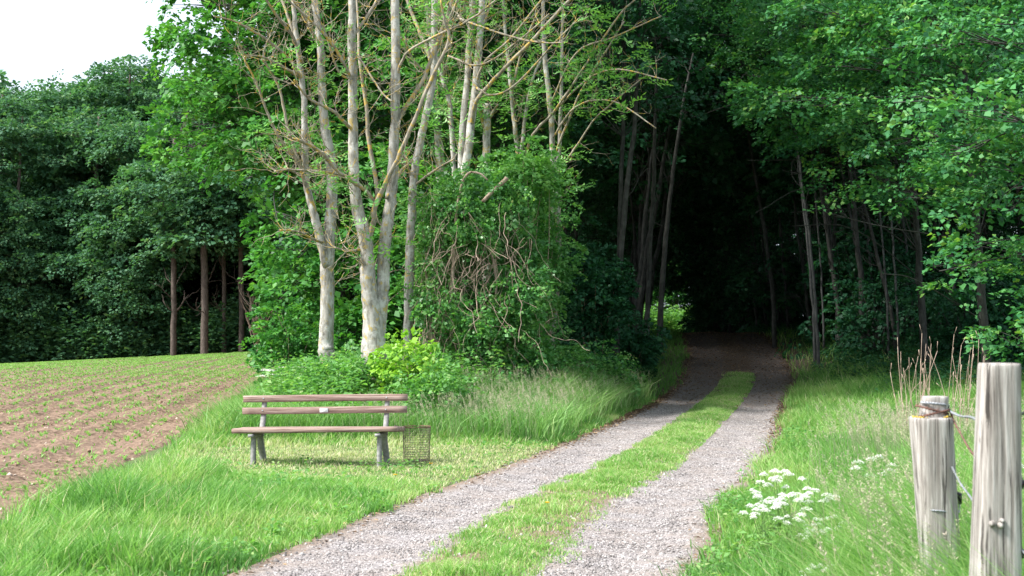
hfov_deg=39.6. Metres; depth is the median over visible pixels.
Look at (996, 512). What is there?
fence post
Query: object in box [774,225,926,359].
understory bush
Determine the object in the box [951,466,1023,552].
galvanised wire
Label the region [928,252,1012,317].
understory bush
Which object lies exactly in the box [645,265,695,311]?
glade tree
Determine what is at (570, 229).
forest tree
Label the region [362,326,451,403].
bush
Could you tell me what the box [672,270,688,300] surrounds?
forest tree
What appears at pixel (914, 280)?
understory bush
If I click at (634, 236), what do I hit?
forest tree
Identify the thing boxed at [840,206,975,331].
understory bush
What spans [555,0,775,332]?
forest tree
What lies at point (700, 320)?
understory bush
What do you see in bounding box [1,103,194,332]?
wood tree
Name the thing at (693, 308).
understory bush
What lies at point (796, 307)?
understory bush
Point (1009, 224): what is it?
forest tree
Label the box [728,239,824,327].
understory bush
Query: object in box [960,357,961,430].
dry stalk
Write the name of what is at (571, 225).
forest tree
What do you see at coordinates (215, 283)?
wood tree
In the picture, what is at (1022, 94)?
forest tree
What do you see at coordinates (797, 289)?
understory bush
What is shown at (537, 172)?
shrub
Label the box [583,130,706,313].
forest tree
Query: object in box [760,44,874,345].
shaded tree
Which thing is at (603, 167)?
forest tree
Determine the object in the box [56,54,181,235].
wood tree
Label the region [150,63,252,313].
wood tree
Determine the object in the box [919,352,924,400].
dry stalk
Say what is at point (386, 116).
forest tree
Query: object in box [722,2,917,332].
forest tree
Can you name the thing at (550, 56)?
forest tree
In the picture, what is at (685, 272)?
forest tree
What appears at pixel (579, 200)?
forest tree
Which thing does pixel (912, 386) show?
dry stalk
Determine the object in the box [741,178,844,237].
forest tree
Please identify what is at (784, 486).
cow parsley
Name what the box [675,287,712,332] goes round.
understory bush
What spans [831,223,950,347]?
understory bush
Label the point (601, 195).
forest tree
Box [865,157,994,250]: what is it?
forest tree
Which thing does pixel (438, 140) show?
ash tree
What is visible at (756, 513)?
cow parsley
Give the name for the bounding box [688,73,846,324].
forest tree
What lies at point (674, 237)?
forest tree
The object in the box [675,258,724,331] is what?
understory bush
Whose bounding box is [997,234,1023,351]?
understory bush
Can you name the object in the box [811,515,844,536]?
cow parsley
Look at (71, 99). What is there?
wood tree
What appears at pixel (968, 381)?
dry stalk
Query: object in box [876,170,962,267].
forest tree
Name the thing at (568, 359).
shrub
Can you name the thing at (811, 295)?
tree
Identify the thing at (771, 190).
forest tree
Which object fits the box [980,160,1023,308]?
forest tree
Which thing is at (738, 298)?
understory bush
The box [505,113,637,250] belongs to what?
forest tree
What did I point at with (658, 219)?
forest tree
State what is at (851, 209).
forest tree
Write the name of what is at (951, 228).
forest tree
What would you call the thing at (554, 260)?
shrub
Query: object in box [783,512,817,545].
cow parsley
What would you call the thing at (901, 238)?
forest tree
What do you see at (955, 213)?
forest tree
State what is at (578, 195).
forest tree
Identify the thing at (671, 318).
undergrowth
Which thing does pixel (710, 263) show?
forest tree
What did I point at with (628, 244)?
forest tree
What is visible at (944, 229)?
forest tree
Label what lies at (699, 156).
forest tree
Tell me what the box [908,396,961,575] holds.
fence post
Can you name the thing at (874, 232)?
forest tree
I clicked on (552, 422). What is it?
tall grass
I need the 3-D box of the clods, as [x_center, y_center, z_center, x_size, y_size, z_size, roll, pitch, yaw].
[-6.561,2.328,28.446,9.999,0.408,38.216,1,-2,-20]
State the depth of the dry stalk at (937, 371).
18.68 m
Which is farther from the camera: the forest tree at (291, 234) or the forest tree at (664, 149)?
the forest tree at (291, 234)
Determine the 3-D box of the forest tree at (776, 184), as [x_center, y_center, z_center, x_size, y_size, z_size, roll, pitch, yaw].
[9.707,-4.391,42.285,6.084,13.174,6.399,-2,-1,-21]
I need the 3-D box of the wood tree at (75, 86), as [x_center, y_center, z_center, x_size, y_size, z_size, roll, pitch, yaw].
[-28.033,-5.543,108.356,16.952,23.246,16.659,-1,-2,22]
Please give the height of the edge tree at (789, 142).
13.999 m
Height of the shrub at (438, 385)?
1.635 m
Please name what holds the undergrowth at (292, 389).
on the ground at (272, 554)
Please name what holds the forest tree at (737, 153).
on the ground at (272, 554)
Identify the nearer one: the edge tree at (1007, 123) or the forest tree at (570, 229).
the edge tree at (1007, 123)
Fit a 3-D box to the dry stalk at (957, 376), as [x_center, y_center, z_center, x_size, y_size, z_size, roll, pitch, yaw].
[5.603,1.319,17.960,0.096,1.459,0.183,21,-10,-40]
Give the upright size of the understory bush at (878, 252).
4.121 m
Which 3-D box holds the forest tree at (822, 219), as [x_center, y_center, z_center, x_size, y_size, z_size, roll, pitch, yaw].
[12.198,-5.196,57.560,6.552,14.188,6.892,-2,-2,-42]
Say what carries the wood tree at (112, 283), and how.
on the ground at (272, 554)
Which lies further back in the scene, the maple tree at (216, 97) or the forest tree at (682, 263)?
the forest tree at (682, 263)
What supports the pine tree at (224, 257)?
on the ground at (272, 554)
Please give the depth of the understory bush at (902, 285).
43.13 m
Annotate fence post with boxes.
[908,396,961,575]
[969,363,1023,575]
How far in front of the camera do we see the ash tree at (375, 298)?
21.99 m
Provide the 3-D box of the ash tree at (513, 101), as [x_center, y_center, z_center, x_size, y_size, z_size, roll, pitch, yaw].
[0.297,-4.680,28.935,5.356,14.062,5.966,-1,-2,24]
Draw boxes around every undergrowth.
[0,282,418,362]
[235,337,511,425]
[555,316,635,387]
[643,298,693,332]
[742,312,1023,396]
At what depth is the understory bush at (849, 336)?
38.22 m
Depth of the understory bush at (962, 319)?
34.47 m
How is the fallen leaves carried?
on the path
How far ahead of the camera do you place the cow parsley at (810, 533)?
8.56 m
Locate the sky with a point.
(39, 39)
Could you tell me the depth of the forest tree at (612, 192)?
51.83 m
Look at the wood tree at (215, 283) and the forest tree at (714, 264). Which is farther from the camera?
the wood tree at (215, 283)
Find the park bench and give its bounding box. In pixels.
[232,394,407,466]
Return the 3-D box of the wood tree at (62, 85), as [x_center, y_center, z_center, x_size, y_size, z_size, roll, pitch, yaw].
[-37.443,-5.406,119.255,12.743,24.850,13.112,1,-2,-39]
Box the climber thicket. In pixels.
[389,158,589,387]
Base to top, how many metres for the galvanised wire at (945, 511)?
0.055 m
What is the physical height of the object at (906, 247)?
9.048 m
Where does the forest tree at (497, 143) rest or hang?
on the ground at (272, 554)
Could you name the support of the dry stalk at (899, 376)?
on the ground at (272, 554)
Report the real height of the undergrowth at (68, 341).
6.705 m
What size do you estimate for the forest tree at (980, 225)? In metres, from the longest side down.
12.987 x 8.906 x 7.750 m
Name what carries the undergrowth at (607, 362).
on the ground at (272, 554)
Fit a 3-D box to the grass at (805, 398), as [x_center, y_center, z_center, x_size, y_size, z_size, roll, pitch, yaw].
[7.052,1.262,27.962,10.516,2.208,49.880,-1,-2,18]
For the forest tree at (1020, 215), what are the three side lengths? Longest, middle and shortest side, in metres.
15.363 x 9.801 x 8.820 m
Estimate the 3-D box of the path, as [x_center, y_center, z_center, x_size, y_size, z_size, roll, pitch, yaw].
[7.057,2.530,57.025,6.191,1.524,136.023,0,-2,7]
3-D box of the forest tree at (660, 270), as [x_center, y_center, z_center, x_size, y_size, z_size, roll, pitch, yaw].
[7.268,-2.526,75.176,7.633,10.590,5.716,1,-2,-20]
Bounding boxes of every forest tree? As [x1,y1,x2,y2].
[198,0,445,256]
[215,0,516,275]
[267,197,336,327]
[318,25,478,294]
[325,8,426,209]
[335,0,464,173]
[343,1,609,259]
[377,0,628,139]
[402,107,581,227]
[448,14,613,157]
[457,2,627,189]
[473,17,620,255]
[492,3,687,284]
[498,116,623,245]
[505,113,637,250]
[554,3,725,279]
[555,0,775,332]
[555,139,692,269]
[555,208,624,250]
[560,154,611,241]
[561,164,673,257]
[564,0,774,331]
[567,0,767,334]
[567,1,747,329]
[568,179,661,258]
[571,193,679,268]
[579,192,685,272]
[580,89,689,268]
[580,132,718,308]
[582,115,715,280]
[582,168,699,307]
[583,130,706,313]
[583,132,704,308]
[587,219,684,290]
[588,217,688,314]
[590,139,717,286]
[594,168,723,274]
[643,0,737,334]
[653,266,675,296]
[655,45,739,196]
[656,112,768,328]
[657,206,746,332]
[660,61,816,326]
[660,231,692,288]
[669,16,884,336]
[670,37,806,326]
[672,30,859,333]
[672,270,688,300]
[675,159,791,326]
[675,186,803,329]
[676,167,809,308]
[681,47,900,292]
[681,218,786,329]
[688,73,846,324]
[695,132,804,324]
[717,80,890,327]
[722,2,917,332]
[730,1,954,289]
[735,0,929,352]
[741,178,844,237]
[770,181,860,259]
[773,182,894,253]
[778,188,862,258]
[794,121,918,264]
[805,5,1023,342]
[808,167,882,233]
[809,122,930,311]
[830,1,1021,332]
[831,206,900,241]
[837,114,1000,271]
[839,162,959,257]
[845,203,938,247]
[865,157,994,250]
[870,202,931,241]
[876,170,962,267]
[882,174,1008,246]
[888,124,914,244]
[911,205,991,254]
[918,44,1021,244]
[924,156,1019,252]
[925,202,1013,252]
[928,1,1023,207]
[928,196,1023,250]
[947,53,1023,297]
[971,0,1023,95]
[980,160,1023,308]
[984,163,1023,194]
[984,177,1020,237]
[986,180,1023,234]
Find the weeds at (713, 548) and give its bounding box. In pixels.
[692,414,891,575]
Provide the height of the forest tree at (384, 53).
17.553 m
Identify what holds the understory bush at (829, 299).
on the ground at (272, 554)
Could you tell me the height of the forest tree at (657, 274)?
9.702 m
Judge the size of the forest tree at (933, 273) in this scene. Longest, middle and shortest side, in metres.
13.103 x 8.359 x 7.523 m
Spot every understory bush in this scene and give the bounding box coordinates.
[392,257,504,330]
[501,255,586,346]
[562,252,637,322]
[580,253,659,293]
[668,271,726,331]
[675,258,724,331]
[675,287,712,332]
[676,265,741,331]
[678,295,711,330]
[680,264,726,332]
[683,281,723,331]
[697,233,801,332]
[702,246,785,330]
[723,260,789,323]
[727,263,807,322]
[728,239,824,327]
[729,280,785,324]
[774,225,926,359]
[777,212,900,317]
[784,230,893,325]
[787,264,833,320]
[799,243,910,319]
[805,225,929,308]
[822,256,950,359]
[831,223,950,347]
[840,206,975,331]
[856,258,947,331]
[872,263,940,336]
[888,274,1016,361]
[904,268,1021,361]
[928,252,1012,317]
[935,213,1023,313]
[941,260,1023,362]
[960,247,1012,314]
[988,252,1023,338]
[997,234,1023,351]
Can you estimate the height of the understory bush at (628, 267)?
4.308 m
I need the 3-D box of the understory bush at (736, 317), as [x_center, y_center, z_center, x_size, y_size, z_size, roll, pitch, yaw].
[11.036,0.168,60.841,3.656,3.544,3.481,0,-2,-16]
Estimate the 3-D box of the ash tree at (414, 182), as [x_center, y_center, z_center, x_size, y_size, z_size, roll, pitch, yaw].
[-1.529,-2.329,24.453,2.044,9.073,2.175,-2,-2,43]
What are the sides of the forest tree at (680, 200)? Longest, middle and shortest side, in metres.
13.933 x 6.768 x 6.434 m
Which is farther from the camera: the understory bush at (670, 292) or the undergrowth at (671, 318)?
the undergrowth at (671, 318)
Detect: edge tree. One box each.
[637,0,941,354]
[720,0,1023,362]
[721,0,1022,372]
[842,0,1023,363]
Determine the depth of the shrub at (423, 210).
24.84 m
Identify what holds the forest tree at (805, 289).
on the ground at (272, 554)
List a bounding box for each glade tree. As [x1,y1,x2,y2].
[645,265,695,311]
[652,272,686,304]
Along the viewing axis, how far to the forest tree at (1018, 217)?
59.61 m
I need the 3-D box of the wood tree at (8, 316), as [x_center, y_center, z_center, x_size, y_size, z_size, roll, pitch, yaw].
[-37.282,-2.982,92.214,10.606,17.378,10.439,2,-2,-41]
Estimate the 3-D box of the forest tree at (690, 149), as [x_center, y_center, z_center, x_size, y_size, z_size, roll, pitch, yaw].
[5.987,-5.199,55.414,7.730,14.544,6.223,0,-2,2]
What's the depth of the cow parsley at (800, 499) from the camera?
9.14 m
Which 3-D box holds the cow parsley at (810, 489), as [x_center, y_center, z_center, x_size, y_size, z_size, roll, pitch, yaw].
[1.987,1.542,9.270,0.290,0.519,0.277,-1,-2,28]
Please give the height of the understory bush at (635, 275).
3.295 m
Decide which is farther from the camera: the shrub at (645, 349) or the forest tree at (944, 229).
the forest tree at (944, 229)
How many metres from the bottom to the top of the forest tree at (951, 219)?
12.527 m
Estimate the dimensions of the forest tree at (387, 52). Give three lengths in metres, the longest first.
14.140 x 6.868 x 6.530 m
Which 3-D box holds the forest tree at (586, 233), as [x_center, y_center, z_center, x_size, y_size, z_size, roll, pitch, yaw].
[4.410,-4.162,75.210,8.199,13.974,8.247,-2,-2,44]
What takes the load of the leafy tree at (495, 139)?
on the ground at (272, 554)
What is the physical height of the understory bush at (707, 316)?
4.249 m
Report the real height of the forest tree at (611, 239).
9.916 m
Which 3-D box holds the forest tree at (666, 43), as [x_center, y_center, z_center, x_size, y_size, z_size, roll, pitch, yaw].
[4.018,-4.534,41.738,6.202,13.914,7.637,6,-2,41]
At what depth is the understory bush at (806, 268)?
46.19 m
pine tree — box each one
[110,94,235,355]
[145,121,276,354]
[153,119,285,352]
[172,131,285,351]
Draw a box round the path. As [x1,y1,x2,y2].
[227,332,796,575]
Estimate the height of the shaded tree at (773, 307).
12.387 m
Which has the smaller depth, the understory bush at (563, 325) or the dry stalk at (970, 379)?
the dry stalk at (970, 379)
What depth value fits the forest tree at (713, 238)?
63.55 m
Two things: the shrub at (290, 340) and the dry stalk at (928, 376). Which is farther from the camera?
the shrub at (290, 340)
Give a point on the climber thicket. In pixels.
(509, 314)
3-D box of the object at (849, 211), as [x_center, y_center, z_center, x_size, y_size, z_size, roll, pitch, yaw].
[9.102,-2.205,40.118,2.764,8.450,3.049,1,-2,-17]
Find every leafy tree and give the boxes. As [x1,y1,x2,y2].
[399,0,596,344]
[460,0,728,360]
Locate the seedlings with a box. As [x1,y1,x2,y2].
[0,349,268,513]
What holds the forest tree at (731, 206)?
on the ground at (272, 554)
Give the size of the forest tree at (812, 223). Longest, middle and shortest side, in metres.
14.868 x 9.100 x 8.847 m
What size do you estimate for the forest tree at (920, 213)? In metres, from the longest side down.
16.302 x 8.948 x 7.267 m
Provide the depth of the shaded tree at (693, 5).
35.02 m
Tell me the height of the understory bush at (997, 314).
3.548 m
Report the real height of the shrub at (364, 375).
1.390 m
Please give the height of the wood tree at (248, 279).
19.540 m
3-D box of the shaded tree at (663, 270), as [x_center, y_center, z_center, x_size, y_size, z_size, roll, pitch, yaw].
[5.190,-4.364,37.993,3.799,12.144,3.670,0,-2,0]
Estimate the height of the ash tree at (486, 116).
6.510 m
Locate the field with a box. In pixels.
[0,352,274,519]
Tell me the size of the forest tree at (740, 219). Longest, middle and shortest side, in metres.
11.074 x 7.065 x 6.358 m
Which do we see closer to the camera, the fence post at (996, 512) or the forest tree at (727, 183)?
the fence post at (996, 512)
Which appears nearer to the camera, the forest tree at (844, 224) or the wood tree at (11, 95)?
the forest tree at (844, 224)
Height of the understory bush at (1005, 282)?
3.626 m
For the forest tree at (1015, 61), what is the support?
on the ground at (272, 554)
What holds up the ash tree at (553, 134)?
on the ground at (272, 554)
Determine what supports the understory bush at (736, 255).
on the ground at (272, 554)
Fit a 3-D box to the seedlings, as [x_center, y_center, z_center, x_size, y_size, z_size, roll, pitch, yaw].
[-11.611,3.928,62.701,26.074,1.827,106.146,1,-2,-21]
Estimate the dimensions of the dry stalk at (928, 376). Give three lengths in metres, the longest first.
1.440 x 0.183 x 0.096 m
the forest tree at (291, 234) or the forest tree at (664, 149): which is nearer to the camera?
the forest tree at (664, 149)
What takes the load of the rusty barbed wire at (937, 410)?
attached to the fence post at (933, 453)
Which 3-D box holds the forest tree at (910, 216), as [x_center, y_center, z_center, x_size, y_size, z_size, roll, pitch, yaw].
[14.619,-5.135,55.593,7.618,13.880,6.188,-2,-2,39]
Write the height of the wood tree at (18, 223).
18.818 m
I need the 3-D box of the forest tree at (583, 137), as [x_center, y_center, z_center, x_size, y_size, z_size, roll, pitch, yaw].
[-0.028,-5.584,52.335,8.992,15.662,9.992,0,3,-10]
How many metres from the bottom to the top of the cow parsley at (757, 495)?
0.469 m
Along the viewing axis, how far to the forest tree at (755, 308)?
59.72 m
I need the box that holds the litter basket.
[394,425,430,461]
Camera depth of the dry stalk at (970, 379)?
17.07 m
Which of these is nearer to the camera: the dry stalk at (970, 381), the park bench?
the park bench
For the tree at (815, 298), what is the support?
on the ground at (272, 554)
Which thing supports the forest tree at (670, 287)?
on the ground at (272, 554)
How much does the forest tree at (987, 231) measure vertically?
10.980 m
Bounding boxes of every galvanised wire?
[920,401,1023,420]
[931,504,960,513]
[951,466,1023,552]
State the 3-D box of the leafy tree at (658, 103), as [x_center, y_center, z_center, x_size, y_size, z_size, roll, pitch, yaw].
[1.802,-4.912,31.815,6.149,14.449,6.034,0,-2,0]
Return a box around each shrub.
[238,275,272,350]
[238,284,334,387]
[295,339,380,402]
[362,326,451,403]
[384,342,489,419]
[391,159,460,347]
[477,133,579,343]
[493,169,588,340]
[538,316,603,386]
[556,338,647,399]
[559,242,641,361]
[588,308,671,383]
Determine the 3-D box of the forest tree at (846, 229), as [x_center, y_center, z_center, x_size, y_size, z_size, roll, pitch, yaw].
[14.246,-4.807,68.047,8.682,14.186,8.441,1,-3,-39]
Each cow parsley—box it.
[258,366,302,382]
[739,501,782,562]
[750,488,786,546]
[756,468,805,546]
[769,491,813,550]
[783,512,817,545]
[797,486,838,537]
[797,528,829,557]
[801,563,834,575]
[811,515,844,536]
[852,454,896,492]
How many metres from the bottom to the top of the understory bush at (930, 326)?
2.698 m
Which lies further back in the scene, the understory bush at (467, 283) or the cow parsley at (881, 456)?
the understory bush at (467, 283)
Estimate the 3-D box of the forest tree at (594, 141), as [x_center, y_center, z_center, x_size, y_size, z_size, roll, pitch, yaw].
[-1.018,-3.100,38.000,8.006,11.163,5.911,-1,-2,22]
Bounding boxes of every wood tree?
[0,69,88,310]
[0,86,89,362]
[0,234,19,330]
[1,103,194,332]
[2,69,132,347]
[38,74,84,97]
[50,61,196,309]
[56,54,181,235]
[66,112,212,356]
[132,65,275,297]
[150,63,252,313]
[160,53,267,353]
[227,46,300,295]
[233,223,298,307]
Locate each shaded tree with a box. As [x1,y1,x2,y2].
[587,0,702,334]
[609,1,663,354]
[637,0,759,346]
[701,4,776,347]
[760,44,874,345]
[776,38,918,351]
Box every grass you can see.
[191,361,662,442]
[389,370,755,575]
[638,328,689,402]
[640,321,1023,575]
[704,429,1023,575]
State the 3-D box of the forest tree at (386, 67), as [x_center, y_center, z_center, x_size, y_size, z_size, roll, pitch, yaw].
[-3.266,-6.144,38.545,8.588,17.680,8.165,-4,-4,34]
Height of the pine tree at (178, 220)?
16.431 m
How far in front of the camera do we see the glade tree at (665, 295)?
111.10 m
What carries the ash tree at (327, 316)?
on the ground at (272, 554)
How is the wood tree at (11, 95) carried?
on the ground at (272, 554)
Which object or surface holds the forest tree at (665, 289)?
on the ground at (272, 554)
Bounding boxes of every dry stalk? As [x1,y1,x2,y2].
[890,363,900,427]
[897,337,903,423]
[906,350,918,424]
[909,341,937,437]
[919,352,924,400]
[928,347,949,414]
[948,327,956,396]
[953,338,964,415]
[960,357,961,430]
[966,349,970,421]
[967,336,973,418]
[967,347,973,421]
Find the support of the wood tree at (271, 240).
on the ground at (272, 554)
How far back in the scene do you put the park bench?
16.17 m
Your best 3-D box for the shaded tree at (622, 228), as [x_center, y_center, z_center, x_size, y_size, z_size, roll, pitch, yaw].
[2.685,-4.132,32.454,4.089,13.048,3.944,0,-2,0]
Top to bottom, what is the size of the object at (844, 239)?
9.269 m
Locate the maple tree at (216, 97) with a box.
[135,0,494,367]
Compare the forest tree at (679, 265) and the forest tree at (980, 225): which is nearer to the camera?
the forest tree at (980, 225)
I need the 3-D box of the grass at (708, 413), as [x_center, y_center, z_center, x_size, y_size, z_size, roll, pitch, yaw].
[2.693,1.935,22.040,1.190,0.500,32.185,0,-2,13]
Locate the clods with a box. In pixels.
[0,374,229,514]
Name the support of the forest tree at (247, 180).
on the ground at (272, 554)
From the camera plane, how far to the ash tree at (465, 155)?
25.90 m
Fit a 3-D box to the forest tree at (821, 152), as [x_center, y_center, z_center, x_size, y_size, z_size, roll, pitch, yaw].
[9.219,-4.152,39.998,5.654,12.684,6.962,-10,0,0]
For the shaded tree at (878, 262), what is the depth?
38.01 m
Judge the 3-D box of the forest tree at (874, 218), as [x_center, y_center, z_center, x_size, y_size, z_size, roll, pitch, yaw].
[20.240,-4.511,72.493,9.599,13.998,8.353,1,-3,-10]
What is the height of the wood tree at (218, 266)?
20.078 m
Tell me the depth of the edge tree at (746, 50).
37.88 m
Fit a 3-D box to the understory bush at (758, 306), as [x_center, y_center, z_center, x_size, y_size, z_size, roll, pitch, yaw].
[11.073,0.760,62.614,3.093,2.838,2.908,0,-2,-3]
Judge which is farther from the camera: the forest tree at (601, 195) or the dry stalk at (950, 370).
the forest tree at (601, 195)
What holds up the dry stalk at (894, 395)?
on the ground at (272, 554)
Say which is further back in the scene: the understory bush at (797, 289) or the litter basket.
the understory bush at (797, 289)
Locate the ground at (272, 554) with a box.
[1,331,917,575]
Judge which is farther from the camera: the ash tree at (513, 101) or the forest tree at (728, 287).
the forest tree at (728, 287)
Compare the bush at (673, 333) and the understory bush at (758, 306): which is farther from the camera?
the understory bush at (758, 306)
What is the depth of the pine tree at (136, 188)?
88.03 m
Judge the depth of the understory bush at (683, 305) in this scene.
87.45 m
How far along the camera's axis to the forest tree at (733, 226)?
60.10 m
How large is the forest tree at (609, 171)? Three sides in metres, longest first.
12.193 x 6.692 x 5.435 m
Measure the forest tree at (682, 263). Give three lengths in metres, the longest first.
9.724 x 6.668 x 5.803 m
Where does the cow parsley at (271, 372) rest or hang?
on the ground at (272, 554)
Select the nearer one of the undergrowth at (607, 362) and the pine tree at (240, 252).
the undergrowth at (607, 362)
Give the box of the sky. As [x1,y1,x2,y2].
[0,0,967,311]
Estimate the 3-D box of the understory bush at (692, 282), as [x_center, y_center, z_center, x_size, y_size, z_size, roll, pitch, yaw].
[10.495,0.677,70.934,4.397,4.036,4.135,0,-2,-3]
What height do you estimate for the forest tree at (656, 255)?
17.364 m
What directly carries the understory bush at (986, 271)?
on the ground at (272, 554)
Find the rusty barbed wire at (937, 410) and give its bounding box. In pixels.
[915,403,1023,484]
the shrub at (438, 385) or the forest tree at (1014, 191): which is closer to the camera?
the shrub at (438, 385)
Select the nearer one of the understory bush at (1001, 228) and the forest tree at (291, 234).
the understory bush at (1001, 228)
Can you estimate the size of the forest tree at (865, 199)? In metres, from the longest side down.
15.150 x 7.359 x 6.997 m
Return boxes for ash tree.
[202,0,355,364]
[228,0,495,391]
[368,0,488,359]
[390,0,480,336]
[407,0,614,344]
[442,69,514,283]
[470,0,634,155]
[532,0,677,344]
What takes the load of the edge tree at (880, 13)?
on the ground at (272, 554)
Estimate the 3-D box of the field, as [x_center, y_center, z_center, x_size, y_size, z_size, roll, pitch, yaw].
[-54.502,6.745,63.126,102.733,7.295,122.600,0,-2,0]
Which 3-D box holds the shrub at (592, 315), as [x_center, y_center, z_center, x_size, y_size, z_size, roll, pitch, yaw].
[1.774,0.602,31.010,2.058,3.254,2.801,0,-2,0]
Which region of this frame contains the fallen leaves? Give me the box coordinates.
[224,331,799,575]
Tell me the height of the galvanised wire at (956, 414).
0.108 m
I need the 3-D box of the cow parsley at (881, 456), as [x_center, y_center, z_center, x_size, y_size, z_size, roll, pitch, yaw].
[2.631,1.523,10.341,0.341,0.610,0.325,0,-2,15]
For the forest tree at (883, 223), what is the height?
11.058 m
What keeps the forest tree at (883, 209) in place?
on the ground at (272, 554)
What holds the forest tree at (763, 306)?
on the ground at (272, 554)
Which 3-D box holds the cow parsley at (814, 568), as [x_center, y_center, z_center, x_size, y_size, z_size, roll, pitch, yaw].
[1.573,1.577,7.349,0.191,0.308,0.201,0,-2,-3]

